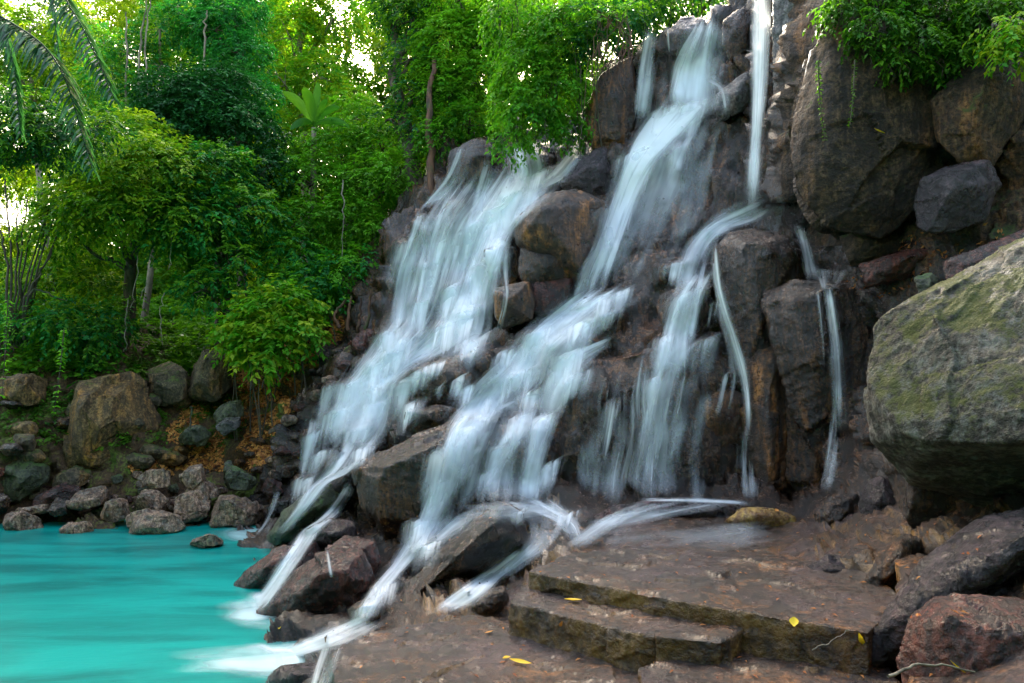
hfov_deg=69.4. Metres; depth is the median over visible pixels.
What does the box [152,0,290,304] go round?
tree
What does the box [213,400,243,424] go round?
boulder
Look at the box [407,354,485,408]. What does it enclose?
boulder
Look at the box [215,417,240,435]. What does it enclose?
boulder
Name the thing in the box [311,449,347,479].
boulder
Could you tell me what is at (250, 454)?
loose stone
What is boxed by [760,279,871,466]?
boulder
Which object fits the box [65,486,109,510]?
boulder
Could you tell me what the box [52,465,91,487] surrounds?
boulder
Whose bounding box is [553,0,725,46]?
tree
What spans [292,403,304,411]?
loose stone
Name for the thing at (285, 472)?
shore stone
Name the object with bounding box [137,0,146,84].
sapling
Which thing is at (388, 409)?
ledge block
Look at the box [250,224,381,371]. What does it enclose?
bush
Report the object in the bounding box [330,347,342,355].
loose stone
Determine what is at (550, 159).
boulder
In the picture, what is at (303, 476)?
ledge block
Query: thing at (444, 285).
ledge block
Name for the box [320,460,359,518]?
boulder
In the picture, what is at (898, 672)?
fallen stick
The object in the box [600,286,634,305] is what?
ledge block
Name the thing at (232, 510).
boulder
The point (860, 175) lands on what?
boulder
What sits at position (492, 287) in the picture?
ledge block
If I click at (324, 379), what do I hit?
loose stone
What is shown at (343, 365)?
loose stone
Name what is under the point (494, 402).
ledge block
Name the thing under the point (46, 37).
tree
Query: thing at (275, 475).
shore stone
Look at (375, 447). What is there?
ledge block
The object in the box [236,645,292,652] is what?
foam
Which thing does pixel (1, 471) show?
shore stone
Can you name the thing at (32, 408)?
boulder
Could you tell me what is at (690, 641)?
stone step
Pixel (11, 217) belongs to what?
sky
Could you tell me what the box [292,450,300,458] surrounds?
loose stone
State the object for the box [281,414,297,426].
loose stone
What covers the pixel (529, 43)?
tree
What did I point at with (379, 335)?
ledge block
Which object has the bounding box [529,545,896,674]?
stone step
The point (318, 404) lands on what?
loose stone
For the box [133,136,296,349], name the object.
tree
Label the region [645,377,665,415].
ledge block
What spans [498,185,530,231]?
ledge block
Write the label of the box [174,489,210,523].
boulder
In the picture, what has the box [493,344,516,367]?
ledge block
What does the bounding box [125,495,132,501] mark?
shore stone
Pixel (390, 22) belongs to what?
tree
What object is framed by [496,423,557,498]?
waterfall
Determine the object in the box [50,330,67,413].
creeper
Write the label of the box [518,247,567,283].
boulder
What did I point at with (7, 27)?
palm tree
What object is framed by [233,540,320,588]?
boulder
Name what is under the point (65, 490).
boulder
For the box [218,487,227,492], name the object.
shore stone
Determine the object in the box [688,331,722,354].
ledge block
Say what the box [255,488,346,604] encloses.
waterfall
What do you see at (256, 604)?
foam
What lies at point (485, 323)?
ledge block
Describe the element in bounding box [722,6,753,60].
boulder
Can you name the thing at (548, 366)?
boulder
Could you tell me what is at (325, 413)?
ledge block
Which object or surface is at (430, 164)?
bare tree
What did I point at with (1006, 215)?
cliff
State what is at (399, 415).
ledge block
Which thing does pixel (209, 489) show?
boulder
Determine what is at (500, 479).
ledge block
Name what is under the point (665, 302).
boulder
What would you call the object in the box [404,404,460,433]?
boulder
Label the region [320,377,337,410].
ledge block
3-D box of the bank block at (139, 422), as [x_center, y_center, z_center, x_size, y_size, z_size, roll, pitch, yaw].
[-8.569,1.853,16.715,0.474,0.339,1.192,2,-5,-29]
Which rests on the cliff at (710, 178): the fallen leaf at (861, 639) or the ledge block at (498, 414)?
the ledge block at (498, 414)
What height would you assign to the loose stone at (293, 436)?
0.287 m
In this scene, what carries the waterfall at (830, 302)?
on the cliff at (710, 178)
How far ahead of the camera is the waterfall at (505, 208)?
15.31 m
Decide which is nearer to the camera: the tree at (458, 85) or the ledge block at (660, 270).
the ledge block at (660, 270)
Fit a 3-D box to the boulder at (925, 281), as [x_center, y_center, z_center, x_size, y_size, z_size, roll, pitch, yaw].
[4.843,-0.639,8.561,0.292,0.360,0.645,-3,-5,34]
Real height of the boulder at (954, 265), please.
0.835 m
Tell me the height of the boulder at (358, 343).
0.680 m
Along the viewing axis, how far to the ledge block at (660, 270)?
12.58 m
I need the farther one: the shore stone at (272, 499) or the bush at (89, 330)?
the bush at (89, 330)
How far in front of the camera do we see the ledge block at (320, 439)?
15.01 m
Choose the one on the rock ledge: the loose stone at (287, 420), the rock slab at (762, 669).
the rock slab at (762, 669)
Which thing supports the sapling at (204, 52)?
on the bank
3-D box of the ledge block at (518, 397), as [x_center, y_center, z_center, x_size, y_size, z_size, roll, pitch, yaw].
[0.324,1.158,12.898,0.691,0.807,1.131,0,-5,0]
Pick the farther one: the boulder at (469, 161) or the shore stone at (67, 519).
the boulder at (469, 161)
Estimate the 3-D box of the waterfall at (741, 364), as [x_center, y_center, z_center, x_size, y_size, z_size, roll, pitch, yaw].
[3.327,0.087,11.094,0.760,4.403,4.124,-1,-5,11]
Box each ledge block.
[290,470,317,502]
[298,425,326,470]
[307,444,334,470]
[316,406,332,441]
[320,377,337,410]
[330,400,352,442]
[332,375,360,403]
[338,421,380,448]
[347,440,382,463]
[348,597,387,624]
[356,396,393,424]
[366,576,405,598]
[371,322,412,352]
[380,346,413,367]
[384,387,387,397]
[387,374,410,408]
[392,236,417,296]
[392,331,422,356]
[395,398,414,426]
[402,366,417,377]
[402,515,436,546]
[405,294,436,324]
[409,538,445,574]
[412,256,440,295]
[420,354,448,364]
[427,319,447,355]
[429,235,440,262]
[437,279,464,318]
[458,330,487,351]
[463,216,483,271]
[466,261,495,298]
[469,305,487,332]
[472,404,502,418]
[478,394,504,421]
[481,465,505,489]
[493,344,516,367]
[497,364,537,413]
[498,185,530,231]
[505,408,541,423]
[511,385,545,412]
[515,324,540,363]
[530,413,551,433]
[556,462,561,476]
[561,315,590,332]
[577,294,602,315]
[588,305,627,338]
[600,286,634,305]
[602,397,623,425]
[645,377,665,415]
[650,331,683,347]
[651,254,702,290]
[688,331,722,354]
[706,299,718,330]
[722,374,733,388]
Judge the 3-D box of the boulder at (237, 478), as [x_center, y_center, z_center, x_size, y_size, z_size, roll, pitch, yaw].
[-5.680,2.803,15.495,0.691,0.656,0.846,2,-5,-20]
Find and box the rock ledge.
[320,493,1023,682]
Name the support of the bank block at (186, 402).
on the bank
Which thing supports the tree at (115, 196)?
on the bank
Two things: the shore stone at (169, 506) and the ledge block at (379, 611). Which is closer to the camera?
the ledge block at (379, 611)
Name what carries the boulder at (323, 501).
on the water
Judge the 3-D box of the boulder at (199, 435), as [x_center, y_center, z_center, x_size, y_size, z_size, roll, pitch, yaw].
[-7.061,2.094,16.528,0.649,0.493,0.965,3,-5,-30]
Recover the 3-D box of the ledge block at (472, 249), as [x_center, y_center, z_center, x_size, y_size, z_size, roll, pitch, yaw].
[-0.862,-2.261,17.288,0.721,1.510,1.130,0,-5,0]
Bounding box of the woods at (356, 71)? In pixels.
[0,0,621,300]
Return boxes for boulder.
[0,373,47,406]
[0,493,10,513]
[1,459,49,502]
[2,510,43,530]
[15,504,49,514]
[17,406,37,413]
[32,482,80,505]
[47,497,67,516]
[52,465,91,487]
[59,521,93,533]
[62,371,161,468]
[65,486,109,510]
[100,498,129,522]
[125,508,185,534]
[132,488,167,509]
[137,468,170,488]
[145,361,187,406]
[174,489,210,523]
[178,425,211,446]
[179,464,205,489]
[184,479,219,498]
[187,349,233,402]
[190,534,223,547]
[209,494,264,527]
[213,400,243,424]
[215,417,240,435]
[223,460,257,490]
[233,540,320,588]
[256,545,375,617]
[261,477,282,497]
[265,661,323,682]
[266,483,342,545]
[266,501,289,514]
[292,638,310,646]
[304,518,356,551]
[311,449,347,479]
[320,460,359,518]
[332,535,381,575]
[347,328,373,353]
[351,415,503,539]
[398,501,527,596]
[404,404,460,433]
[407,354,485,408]
[410,213,438,248]
[446,137,497,194]
[467,347,498,391]
[470,585,509,614]
[484,244,519,286]
[493,281,535,329]
[506,149,556,194]
[514,189,605,284]
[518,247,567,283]
[531,278,573,317]
[538,330,612,396]
[548,343,746,492]
[558,147,612,195]
[571,534,606,547]
[585,56,639,149]
[655,279,716,337]
[665,16,710,56]
[701,389,744,444]
[711,228,806,393]
[715,71,750,120]
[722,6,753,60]
[725,507,796,527]
[740,346,793,495]
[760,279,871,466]
[770,0,793,92]
[783,202,809,238]
[785,403,824,490]
[788,0,961,238]
[806,554,844,572]
[814,493,859,525]
[840,227,901,266]
[858,247,929,287]
[858,476,895,513]
[863,238,1023,508]
[864,534,921,587]
[872,507,1023,667]
[882,454,956,528]
[896,593,1023,682]
[913,159,1001,235]
[914,273,942,292]
[930,38,1023,165]
[942,229,1023,279]
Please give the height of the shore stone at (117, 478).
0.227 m
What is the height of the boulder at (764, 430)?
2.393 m
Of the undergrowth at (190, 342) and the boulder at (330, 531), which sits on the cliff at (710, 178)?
the boulder at (330, 531)
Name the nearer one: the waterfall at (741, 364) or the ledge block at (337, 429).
the waterfall at (741, 364)
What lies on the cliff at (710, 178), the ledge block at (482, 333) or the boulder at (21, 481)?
the ledge block at (482, 333)
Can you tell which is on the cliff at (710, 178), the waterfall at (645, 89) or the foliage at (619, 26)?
the waterfall at (645, 89)
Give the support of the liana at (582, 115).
hanging from the tree at (529, 43)
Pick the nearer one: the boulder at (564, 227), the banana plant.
the boulder at (564, 227)
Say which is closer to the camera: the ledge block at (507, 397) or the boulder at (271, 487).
the ledge block at (507, 397)
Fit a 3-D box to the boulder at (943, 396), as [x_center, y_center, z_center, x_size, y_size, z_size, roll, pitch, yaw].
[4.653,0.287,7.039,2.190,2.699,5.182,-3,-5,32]
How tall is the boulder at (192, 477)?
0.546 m
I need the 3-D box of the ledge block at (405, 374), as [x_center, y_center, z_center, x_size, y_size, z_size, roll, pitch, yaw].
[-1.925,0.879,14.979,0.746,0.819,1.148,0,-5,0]
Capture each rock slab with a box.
[328,615,638,682]
[638,652,899,682]
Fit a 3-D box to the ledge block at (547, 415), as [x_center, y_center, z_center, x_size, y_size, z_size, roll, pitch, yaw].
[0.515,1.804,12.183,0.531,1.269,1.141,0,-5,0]
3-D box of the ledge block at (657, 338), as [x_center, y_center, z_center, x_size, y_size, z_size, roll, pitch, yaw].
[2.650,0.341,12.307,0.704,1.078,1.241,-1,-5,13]
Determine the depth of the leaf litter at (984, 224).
9.90 m
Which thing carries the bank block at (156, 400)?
on the bank
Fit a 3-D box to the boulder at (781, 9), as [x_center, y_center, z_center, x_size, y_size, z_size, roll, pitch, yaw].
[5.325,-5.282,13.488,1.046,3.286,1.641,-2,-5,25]
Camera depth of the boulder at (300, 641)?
7.47 m
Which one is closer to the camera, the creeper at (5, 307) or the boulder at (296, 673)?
the boulder at (296, 673)
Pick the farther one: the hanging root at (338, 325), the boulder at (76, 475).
the hanging root at (338, 325)
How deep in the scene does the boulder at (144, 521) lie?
13.85 m
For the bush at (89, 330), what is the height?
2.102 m
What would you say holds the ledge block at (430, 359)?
on the cliff at (710, 178)
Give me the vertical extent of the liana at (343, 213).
2.090 m
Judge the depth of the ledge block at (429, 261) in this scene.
16.70 m
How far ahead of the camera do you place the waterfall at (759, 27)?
13.33 m
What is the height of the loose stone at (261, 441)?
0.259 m
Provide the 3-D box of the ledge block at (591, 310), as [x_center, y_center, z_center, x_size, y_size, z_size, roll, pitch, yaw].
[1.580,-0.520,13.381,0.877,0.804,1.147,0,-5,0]
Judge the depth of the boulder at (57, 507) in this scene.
14.58 m
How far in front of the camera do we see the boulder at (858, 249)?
10.34 m
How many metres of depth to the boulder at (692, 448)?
11.26 m
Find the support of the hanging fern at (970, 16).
hanging from the cliff at (1006, 215)
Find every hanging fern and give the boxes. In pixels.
[802,0,1023,93]
[962,11,1023,85]
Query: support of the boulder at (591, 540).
on the rock ledge
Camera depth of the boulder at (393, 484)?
10.49 m
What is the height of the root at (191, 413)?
1.736 m
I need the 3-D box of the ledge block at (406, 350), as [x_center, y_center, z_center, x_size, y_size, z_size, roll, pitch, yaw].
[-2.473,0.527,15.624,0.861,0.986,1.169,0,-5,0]
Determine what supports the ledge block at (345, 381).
on the cliff at (710, 178)
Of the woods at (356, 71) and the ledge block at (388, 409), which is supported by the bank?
the woods at (356, 71)
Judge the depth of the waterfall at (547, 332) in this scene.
11.70 m
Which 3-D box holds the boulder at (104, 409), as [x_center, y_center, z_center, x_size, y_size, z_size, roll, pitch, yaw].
[-9.269,1.791,17.095,1.924,2.188,2.743,3,-5,-33]
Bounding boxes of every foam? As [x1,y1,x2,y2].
[210,653,304,670]
[232,531,254,538]
[233,608,271,619]
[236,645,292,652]
[237,601,262,607]
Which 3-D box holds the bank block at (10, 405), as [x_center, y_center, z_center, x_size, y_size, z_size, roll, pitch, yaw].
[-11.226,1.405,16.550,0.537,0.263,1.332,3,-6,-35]
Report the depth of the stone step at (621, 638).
5.56 m
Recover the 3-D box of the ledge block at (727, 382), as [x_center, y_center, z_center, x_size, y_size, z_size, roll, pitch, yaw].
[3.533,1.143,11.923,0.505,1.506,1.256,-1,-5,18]
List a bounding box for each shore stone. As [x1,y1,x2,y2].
[0,468,4,476]
[29,492,40,499]
[60,516,74,521]
[91,508,101,516]
[111,474,123,483]
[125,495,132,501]
[131,471,142,478]
[135,480,144,487]
[137,486,147,494]
[167,499,174,509]
[168,483,178,492]
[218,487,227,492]
[269,497,277,503]
[270,470,283,480]
[280,467,294,477]
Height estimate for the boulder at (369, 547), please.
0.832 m
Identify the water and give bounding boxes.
[0,519,295,682]
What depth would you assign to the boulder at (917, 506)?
6.78 m
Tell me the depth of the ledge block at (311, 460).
14.48 m
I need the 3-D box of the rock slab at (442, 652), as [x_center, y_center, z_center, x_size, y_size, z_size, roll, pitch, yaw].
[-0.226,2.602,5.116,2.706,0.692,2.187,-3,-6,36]
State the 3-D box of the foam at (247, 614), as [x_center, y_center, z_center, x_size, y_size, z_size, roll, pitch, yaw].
[-3.041,3.196,8.898,0.945,0.008,1.421,1,-5,-16]
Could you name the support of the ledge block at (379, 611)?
on the cliff at (710, 178)
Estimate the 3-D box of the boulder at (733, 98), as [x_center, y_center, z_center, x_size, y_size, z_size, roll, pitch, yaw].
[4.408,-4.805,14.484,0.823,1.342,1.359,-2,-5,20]
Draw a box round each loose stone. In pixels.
[234,458,245,466]
[243,451,255,458]
[250,466,262,473]
[254,437,267,445]
[264,456,272,465]
[268,427,274,433]
[273,445,290,456]
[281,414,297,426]
[287,432,300,442]
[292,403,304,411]
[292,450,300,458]
[307,369,315,375]
[309,389,320,400]
[315,401,320,407]
[321,375,333,382]
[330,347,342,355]
[334,360,349,371]
[343,345,357,355]
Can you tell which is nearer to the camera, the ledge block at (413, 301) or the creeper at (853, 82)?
the creeper at (853, 82)
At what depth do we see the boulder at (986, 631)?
3.88 m
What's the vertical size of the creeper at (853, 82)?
0.904 m
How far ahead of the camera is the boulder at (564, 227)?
13.66 m
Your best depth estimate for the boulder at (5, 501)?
14.74 m
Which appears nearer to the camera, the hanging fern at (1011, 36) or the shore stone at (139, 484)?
the hanging fern at (1011, 36)
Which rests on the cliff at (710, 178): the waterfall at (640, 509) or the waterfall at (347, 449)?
the waterfall at (347, 449)
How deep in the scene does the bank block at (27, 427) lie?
15.74 m
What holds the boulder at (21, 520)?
on the bank
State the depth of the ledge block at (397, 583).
8.40 m
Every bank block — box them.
[0,399,23,409]
[0,443,23,456]
[5,421,38,437]
[12,433,36,452]
[18,449,46,462]
[51,416,69,429]
[65,403,70,414]
[125,452,154,468]
[134,418,144,428]
[139,444,171,459]
[149,393,161,408]
[155,451,186,465]
[173,397,190,410]
[173,446,190,454]
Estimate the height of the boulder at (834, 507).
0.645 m
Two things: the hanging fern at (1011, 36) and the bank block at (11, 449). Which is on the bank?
the bank block at (11, 449)
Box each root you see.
[189,350,283,427]
[333,290,371,334]
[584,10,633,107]
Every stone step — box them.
[508,583,674,671]
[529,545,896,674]
[650,616,743,663]
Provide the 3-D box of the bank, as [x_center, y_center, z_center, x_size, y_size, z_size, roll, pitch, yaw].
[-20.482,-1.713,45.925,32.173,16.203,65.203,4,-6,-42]
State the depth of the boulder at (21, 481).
15.26 m
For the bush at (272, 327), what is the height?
3.889 m
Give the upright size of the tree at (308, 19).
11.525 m
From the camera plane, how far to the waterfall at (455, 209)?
16.82 m
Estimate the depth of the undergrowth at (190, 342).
19.30 m
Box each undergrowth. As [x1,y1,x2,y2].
[0,234,360,397]
[0,350,248,452]
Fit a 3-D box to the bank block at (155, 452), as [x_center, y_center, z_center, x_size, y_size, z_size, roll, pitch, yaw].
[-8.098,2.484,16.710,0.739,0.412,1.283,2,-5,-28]
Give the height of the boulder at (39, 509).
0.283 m
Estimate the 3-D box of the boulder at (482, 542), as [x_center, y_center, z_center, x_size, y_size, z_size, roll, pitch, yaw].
[-0.695,2.580,8.538,1.755,1.560,1.811,0,-5,0]
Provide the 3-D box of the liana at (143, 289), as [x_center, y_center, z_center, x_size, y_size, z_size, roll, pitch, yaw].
[-8.337,-1.294,16.959,1.064,3.079,0.211,0,-5,0]
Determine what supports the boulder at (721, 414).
on the cliff at (710, 178)
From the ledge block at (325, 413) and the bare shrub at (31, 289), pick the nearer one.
the ledge block at (325, 413)
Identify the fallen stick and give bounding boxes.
[812,630,845,650]
[887,663,974,677]
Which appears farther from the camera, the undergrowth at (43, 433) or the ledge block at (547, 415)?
the undergrowth at (43, 433)
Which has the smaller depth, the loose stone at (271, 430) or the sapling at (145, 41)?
the loose stone at (271, 430)
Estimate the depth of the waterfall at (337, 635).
7.30 m
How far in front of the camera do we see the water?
8.94 m
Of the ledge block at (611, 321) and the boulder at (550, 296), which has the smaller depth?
the ledge block at (611, 321)
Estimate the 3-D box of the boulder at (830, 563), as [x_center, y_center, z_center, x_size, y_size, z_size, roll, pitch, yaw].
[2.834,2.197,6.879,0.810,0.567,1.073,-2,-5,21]
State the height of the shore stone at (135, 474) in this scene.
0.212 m
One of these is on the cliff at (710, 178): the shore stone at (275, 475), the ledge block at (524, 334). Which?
the ledge block at (524, 334)
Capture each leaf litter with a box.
[125,315,346,475]
[333,506,980,677]
[849,223,1003,298]
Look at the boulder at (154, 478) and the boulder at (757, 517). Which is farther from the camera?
the boulder at (154, 478)
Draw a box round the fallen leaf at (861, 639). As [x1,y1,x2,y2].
[858,633,864,643]
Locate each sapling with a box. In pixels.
[124,12,127,108]
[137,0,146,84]
[144,0,150,95]
[202,10,207,63]
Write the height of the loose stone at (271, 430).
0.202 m
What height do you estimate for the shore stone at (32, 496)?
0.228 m
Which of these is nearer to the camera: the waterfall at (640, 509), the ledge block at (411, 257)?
the waterfall at (640, 509)
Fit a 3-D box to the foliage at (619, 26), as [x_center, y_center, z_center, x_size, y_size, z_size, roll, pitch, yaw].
[2.016,-5.916,15.421,1.042,2.173,0.241,0,-5,0]
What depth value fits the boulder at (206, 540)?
12.49 m
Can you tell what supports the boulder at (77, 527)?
on the bank
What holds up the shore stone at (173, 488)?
on the bank
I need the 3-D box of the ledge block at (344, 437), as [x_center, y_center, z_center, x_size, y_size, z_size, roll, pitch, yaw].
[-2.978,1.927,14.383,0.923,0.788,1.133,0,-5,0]
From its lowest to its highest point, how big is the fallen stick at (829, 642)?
0.057 m
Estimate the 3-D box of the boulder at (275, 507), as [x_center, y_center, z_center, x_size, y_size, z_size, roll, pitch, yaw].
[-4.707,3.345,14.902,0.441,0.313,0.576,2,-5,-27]
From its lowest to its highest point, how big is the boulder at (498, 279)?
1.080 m
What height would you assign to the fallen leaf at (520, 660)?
0.026 m
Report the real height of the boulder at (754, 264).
2.926 m
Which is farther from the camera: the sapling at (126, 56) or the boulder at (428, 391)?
the sapling at (126, 56)
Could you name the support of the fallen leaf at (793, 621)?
on the stone step at (756, 612)
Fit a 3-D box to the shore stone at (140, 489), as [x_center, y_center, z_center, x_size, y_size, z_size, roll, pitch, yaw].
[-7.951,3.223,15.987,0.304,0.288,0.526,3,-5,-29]
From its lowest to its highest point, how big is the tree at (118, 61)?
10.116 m
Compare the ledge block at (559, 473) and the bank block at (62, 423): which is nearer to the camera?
the ledge block at (559, 473)
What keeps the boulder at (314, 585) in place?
in the water
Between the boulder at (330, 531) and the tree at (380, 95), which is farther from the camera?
the tree at (380, 95)
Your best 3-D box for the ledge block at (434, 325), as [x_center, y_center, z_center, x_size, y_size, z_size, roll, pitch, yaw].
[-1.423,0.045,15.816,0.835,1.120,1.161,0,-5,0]
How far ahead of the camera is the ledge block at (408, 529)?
10.30 m
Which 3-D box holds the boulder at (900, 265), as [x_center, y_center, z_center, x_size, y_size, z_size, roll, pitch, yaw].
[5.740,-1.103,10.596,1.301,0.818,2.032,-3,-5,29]
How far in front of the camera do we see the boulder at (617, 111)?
15.94 m
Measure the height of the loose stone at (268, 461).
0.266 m
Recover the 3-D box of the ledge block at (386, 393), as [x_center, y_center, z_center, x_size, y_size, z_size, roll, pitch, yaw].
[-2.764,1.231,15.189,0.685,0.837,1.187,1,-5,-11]
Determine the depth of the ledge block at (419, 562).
9.25 m
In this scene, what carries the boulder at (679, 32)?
on the cliff at (710, 178)
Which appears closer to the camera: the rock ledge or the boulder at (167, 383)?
the rock ledge
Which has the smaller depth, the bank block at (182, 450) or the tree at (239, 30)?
the bank block at (182, 450)
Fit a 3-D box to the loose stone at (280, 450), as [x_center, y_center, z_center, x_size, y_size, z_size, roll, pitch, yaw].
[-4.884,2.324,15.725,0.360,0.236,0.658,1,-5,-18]
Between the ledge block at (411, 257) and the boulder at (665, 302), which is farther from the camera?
the ledge block at (411, 257)
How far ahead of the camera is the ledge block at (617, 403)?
11.19 m
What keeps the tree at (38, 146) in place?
on the bank
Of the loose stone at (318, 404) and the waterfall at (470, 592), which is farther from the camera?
the loose stone at (318, 404)
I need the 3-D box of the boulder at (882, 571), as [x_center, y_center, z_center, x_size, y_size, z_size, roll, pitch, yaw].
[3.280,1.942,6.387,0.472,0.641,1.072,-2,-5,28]
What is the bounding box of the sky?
[0,0,726,247]
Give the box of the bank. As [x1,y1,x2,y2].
[0,239,375,528]
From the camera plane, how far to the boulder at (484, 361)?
12.77 m
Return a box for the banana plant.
[282,82,349,284]
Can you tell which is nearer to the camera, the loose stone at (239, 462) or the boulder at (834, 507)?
the boulder at (834, 507)
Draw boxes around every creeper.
[0,300,13,397]
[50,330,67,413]
[815,60,826,139]
[847,59,857,127]
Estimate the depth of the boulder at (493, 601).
6.80 m
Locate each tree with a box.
[0,0,122,293]
[0,0,124,182]
[0,76,141,186]
[5,101,222,347]
[65,0,190,324]
[126,47,304,336]
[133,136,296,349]
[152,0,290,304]
[236,17,395,225]
[252,89,426,261]
[253,0,377,276]
[359,0,466,184]
[400,0,553,169]
[424,59,436,205]
[475,0,616,172]
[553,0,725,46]
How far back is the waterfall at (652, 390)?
11.60 m
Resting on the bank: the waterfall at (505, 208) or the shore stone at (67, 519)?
the shore stone at (67, 519)
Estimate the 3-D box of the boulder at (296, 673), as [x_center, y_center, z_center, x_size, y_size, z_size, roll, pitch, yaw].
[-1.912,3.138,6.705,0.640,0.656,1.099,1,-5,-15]
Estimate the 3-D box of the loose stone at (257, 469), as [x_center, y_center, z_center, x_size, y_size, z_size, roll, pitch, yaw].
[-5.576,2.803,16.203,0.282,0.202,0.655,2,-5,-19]
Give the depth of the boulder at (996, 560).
4.68 m
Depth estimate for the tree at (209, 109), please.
19.87 m
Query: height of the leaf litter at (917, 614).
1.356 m
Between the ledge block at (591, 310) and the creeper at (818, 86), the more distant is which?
the ledge block at (591, 310)
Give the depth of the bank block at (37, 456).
15.52 m
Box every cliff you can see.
[236,0,1023,682]
[772,0,1023,245]
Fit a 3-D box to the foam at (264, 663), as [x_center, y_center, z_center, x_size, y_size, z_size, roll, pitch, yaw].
[-2.411,3.039,6.979,1.562,0.007,0.952,2,-5,-25]
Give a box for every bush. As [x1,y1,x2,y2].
[0,224,152,335]
[0,290,143,376]
[204,273,335,440]
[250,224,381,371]
[551,0,726,156]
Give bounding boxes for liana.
[124,237,171,349]
[341,180,344,254]
[544,60,582,166]
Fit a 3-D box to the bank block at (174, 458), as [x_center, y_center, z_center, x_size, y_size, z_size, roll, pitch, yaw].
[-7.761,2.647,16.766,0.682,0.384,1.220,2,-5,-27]
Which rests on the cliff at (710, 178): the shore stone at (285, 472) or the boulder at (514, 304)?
the boulder at (514, 304)
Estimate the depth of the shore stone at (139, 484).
15.77 m
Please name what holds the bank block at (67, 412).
on the bank
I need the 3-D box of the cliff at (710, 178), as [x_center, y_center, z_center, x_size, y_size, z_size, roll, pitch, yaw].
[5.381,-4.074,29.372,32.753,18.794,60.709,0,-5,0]
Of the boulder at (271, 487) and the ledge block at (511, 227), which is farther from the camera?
the ledge block at (511, 227)
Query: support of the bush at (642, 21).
on the cliff at (710, 178)
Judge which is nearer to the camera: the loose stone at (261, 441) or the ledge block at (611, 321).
the ledge block at (611, 321)
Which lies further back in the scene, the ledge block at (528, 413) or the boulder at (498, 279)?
the boulder at (498, 279)
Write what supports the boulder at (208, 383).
on the bank
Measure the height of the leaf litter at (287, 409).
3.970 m
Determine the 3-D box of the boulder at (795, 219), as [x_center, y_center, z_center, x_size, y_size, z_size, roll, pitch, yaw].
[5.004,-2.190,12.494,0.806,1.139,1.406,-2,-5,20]
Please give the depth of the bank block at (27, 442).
15.52 m
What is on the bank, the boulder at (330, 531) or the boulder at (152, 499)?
the boulder at (152, 499)
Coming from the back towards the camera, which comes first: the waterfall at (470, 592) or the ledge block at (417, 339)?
the ledge block at (417, 339)
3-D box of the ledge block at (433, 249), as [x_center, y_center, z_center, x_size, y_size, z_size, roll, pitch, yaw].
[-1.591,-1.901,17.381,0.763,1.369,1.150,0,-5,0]
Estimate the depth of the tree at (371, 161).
19.96 m
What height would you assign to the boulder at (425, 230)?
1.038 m
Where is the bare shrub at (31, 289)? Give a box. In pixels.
[0,177,77,344]
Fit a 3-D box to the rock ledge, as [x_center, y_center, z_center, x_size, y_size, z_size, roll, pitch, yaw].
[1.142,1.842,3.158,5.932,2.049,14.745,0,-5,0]
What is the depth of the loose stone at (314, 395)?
16.52 m
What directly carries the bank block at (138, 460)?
on the bank
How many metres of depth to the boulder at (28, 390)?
16.28 m
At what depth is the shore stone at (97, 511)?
15.21 m
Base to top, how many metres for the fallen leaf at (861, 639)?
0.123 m
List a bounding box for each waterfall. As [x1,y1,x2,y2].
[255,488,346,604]
[262,522,455,682]
[287,426,371,527]
[294,145,575,492]
[413,289,628,545]
[439,198,466,269]
[445,499,735,606]
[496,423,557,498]
[584,23,710,278]
[585,498,737,522]
[606,263,725,482]
[639,35,668,106]
[687,0,764,281]
[714,252,749,422]
[799,231,839,393]
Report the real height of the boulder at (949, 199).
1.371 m
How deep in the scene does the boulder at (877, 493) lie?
7.81 m
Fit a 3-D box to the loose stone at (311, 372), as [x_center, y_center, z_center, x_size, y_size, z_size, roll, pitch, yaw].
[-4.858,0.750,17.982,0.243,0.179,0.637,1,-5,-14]
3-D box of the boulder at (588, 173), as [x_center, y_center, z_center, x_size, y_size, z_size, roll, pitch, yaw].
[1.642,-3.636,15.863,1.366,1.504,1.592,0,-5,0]
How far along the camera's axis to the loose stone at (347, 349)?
16.66 m
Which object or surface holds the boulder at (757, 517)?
on the rock ledge
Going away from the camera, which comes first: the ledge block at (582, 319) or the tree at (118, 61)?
the ledge block at (582, 319)
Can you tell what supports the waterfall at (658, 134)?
on the cliff at (710, 178)
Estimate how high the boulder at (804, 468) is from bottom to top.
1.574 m
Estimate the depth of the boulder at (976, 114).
9.31 m
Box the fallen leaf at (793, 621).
[789,617,798,625]
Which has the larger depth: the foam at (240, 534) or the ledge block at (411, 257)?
the ledge block at (411, 257)
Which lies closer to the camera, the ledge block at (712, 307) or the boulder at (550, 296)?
the ledge block at (712, 307)
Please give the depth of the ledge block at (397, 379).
14.58 m
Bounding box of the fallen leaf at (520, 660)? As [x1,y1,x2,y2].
[510,658,530,663]
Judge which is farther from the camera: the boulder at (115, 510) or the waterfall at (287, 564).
the boulder at (115, 510)

